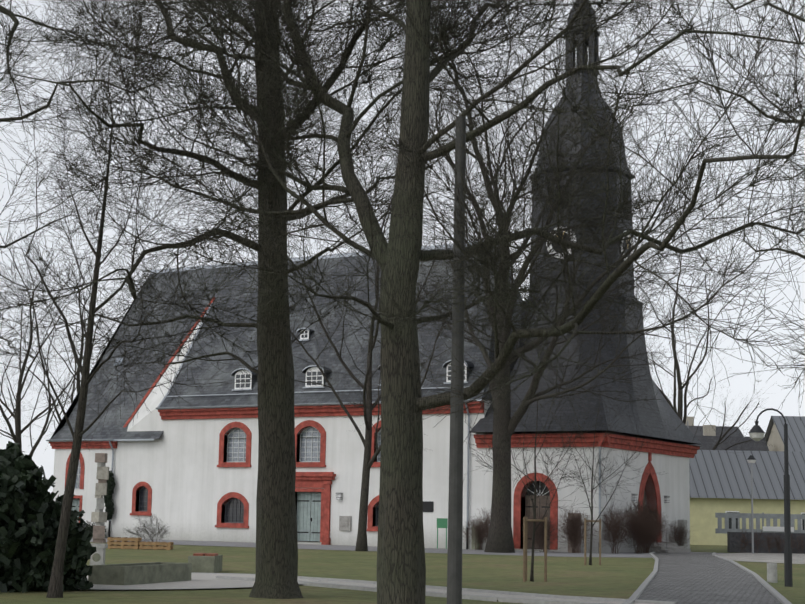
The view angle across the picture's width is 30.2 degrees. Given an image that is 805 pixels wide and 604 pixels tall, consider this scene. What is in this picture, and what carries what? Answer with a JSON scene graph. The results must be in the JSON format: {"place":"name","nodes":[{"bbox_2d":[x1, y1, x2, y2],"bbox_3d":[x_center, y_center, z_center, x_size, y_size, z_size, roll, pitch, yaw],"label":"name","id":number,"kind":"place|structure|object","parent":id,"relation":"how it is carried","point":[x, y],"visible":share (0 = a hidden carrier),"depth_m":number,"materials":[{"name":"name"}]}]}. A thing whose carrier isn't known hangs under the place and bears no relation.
{"place":"outdoors","nodes":[
{"label":"outdoors","id":0,"kind":"place"},
{"bbox_2d":[53,449,55,499],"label":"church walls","id":1,"kind":"structure","parent":0,"point":[54,467],"depth_m":84.96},
{"bbox_2d":[54,399,491,549],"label":"church wall","id":2,"kind":"structure","parent":0,"point":[182,474],"depth_m":77.23,"materials":[{"name":"white paint"}]},
{"bbox_2d":[48,241,571,443],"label":"church roof","id":3,"kind":"structure","parent":2,"relation":"on","point":[115,427],"depth_m":79.83,"materials":[{"name":"grey tile"}]},
{"bbox_2d":[46,399,699,549],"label":"church trim and windows","id":4,"kind":"structure","parent":2,"relation":"attached to","point":[313,491],"depth_m":74.14,"materials":[{"name":"red paint"}]},
{"bbox_2d":[0,539,804,603],"bbox_3d":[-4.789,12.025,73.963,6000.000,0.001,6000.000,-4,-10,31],"label":"lawn","id":5,"kind":"structure","parent":0,"point":[618,577],"depth_m":37.77,"materials":[{"name":"green plant"}]},
{"bbox_2d":[0,441,96,592],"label":"yew bush","id":6,"kind":"object","parent":5,"relation":"on","point":[30,510],"visible":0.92,"depth_m":26.52,"materials":[{"name":"green plant"}]},
{"bbox_2d":[90,453,108,564],"bbox_3d":[-7.192,5.003,35.370,0.384,2.810,0.400,1,-8,0],"label":"stacked stone sculpture","id":7,"kind":"object","parent":5,"relation":"on","point":[99,516],"visible":0.94,"depth_m":35.33,"materials":[{"name":"stone"}]},
{"bbox_2d":[83,470,115,537],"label":"ivy and low evergreens","id":8,"kind":"object","parent":5,"relation":"on","point":[108,501],"visible":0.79,"depth_m":80.42,"materials":[{"name":"green plant"}]},
{"bbox_2d":[82,514,170,541],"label":"bare shrub","id":9,"kind":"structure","parent":5,"relation":"on","point":[148,532],"depth_m":67.60,"materials":[{"name":"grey plant"}]},
{"bbox_2d":[0,9,259,597],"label":"tree","id":10,"kind":"object","parent":5,"relation":"on","point":[55,588],"visible":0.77,"depth_m":25.08,"materials":[{"name":"brown plant"}]},
{"bbox_2d":[107,537,173,549],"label":"pallet seats","id":11,"kind":"object","parent":5,"relation":"on","point":[118,542],"visible":0.96,"depth_m":57.47,"materials":[{"name":"brown wood"}]},
{"bbox_2d":[74,572,320,589],"bbox_3d":[-5.578,5.849,31.326,6.840,0.014,9.440,-4,-10,31],"label":"gravel circle","id":12,"kind":"object","parent":5,"relation":"on","point":[203,581],"visible":0.35,"depth_m":29.95,"materials":[{"name":"gravel"}]},
{"bbox_2d":[88,562,191,584],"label":"wall","id":13,"kind":"structure","parent":12,"relation":"on","point":[133,573],"depth_m":29.91,"materials":[{"name":"concrete"}]},
{"bbox_2d":[188,553,222,572],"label":"stone block","id":14,"kind":"structure","parent":12,"relation":"on","point":[206,562],"depth_m":36.06,"materials":[{"name":"stone"}]},
{"bbox_2d":[0,0,804,603],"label":"trees","id":15,"kind":"object","parent":5,"relation":"on","point":[398,254],"visible":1,"depth_m":22.29,"materials":[{"name":"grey plant"}]},
{"bbox_2d":[0,200,804,455],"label":"trees","id":16,"kind":"object","parent":5,"relation":"on","point":[16,415],"visible":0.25,"depth_m":103.43,"materials":[{"name":"brown plant"}]},
{"bbox_2d":[216,576,678,603],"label":"footpath","id":17,"kind":"structure","parent":5,"relation":"on","point":[483,595],"depth_m":27.77,"materials":[{"name":"grey concrete"}]},
{"bbox_2d":[447,116,465,603],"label":"grey pole","id":18,"kind":"object","parent":5,"relation":"on","point":[454,553],"visible":0.86,"depth_m":19.74,"materials":[{"name":"grey metal"}]},
{"bbox_2d":[193,0,721,552],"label":"trees","id":19,"kind":"object","parent":5,"relation":"on","point":[499,538],"visible":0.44,"depth_m":63.20,"materials":[{"name":"brown plant"}]},
{"bbox_2d":[523,517,546,581],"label":"tree stakes","id":20,"kind":"object","parent":5,"relation":"on","point":[525,520],"visible":1,"depth_m":34.95,"materials":[{"name":"brown wood"}]},
{"bbox_2d":[463,322,666,581],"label":"young staked trees","id":21,"kind":"object","parent":5,"relation":"on","point":[534,517],"visible":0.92,"depth_m":35.89,"materials":[{"name":"brown plant"}]},
{"bbox_2d":[462,495,693,553],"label":"shrubs","id":22,"kind":"object","parent":5,"relation":"on","point":[644,528],"depth_m":66.37,"materials":[{"name":"brown plant"}]},
{"bbox_2d":[483,447,689,552],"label":"tower base wall","id":23,"kind":"structure","parent":5,"relation":"on","point":[674,484],"depth_m":68.22,"materials":[{"name":"white paint"}]},
{"bbox_2d":[470,0,701,446],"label":"church steeple","id":24,"kind":"object","parent":23,"relation":"on","point":[664,422],"visible":0.48,"depth_m":71.00,"materials":[{"name":"grey tile"}]},
{"bbox_2d":[546,185,632,260],"bbox_3d":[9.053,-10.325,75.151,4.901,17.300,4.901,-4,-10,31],"label":"clock face","id":25,"kind":"object","parent":24,"relation":"attached to","point":[559,247],"visible":0.08,"depth_m":72.24},
{"bbox_2d":[584,518,600,564],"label":"tree stakes","id":26,"kind":"object","parent":5,"relation":"on","point":[585,531],"visible":1,"depth_m":48.55,"materials":[{"name":"brown wood"}]},
{"bbox_2d":[622,551,791,603],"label":"cobbled path","id":27,"kind":"structure","parent":5,"relation":"on","point":[696,578],"depth_m":35.16,"materials":[{"name":"stone"}]},
{"bbox_2d":[685,417,742,435],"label":"beige house","id":28,"kind":"structure","parent":5,"relation":"on","point":[693,429],"depth_m":140.53,"materials":[{"name":"paint"}]},
{"bbox_2d":[689,450,804,544],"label":"yellow house","id":29,"kind":"structure","parent":5,"relation":"on","point":[719,481],"depth_m":96.93,"materials":[{"name":"paint"}]},
{"bbox_2d":[715,512,804,533],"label":"grey fence panels","id":30,"kind":"object","parent":5,"relation":"on","point":[767,528],"visible":0.81,"depth_m":76.50,"materials":[{"name":"white paint"}]},
{"bbox_2d":[727,531,804,553],"bbox_3d":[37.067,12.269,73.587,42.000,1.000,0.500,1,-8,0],"label":"hedge","id":31,"kind":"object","parent":5,"relation":"on","point":[733,544],"depth_m":73.19,"materials":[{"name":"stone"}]},
{"bbox_2d":[748,408,792,586],"bbox_3d":[8.676,4.586,35.130,0.983,4.170,0.390,0,-8,5],"label":"street lamp","id":32,"kind":"object","parent":5,"relation":"on","point":[756,432],"visible":1,"depth_m":35.10,"materials":[{"name":"grey metal"}]},
{"bbox_2d":[767,563,777,582],"bbox_3d":[9.210,6.746,37.106,0.260,0.480,0.253,-4,-10,31],"label":"stone bollard","id":33,"kind":"object","parent":5,"relation":"on","point":[771,572],"visible":0.98,"depth_m":37.01,"materials":[{"name":"grey stone"}]},
{"bbox_2d":[0,0,804,493],"label":"sky","id":34,"kind":"structure","parent":0,"point":[741,384],"materials":[{"name":"white"}]},
{"bbox_2d":[90,537,728,557],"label":"path along church","id":35,"kind":"structure","parent":0,"point":[373,548],"depth_m":65.78,"materials":[{"name":"grey concrete"}]},
{"bbox_2d":[437,518,447,548],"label":"sign","id":36,"kind":"object","parent":35,"relation":"on","point":[442,522],"visible":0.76,"depth_m":69.04,"materials":[{"name":"green metal"}]},
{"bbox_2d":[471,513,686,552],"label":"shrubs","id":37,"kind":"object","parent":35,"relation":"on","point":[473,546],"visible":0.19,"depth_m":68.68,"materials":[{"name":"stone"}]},
{"bbox_2d":[638,542,690,552],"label":"portal steps","id":38,"kind":"structure","parent":35,"relation":"on","point":[676,548],"depth_m":69.70,"materials":[{"name":"stone"}]},
{"bbox_2d":[690,425,768,450],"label":"house roof","id":39,"kind":"structure","parent":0,"point":[704,440],"depth_m":118.32,"materials":[{"name":"grey tile"}]},
{"bbox_2d":[715,553,804,563],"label":"plaza paving","id":40,"kind":"structure","parent":0,"point":[773,558],"depth_m":63.27,"materials":[{"name":"grey concrete"}]},
{"bbox_2d":[747,455,755,553],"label":"street lamp","id":41,"kind":"object","parent":40,"relation":"on","point":[751,459],"visible":0.94,"depth_m":71.56,"materials":[{"name":"grey metal"}]},
{"bbox_2d":[764,416,804,451],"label":"grey house","id":42,"kind":"structure","parent":0,"point":[774,437],"depth_m":118.19,"materials":[{"name":"beige paint"}]}
]}

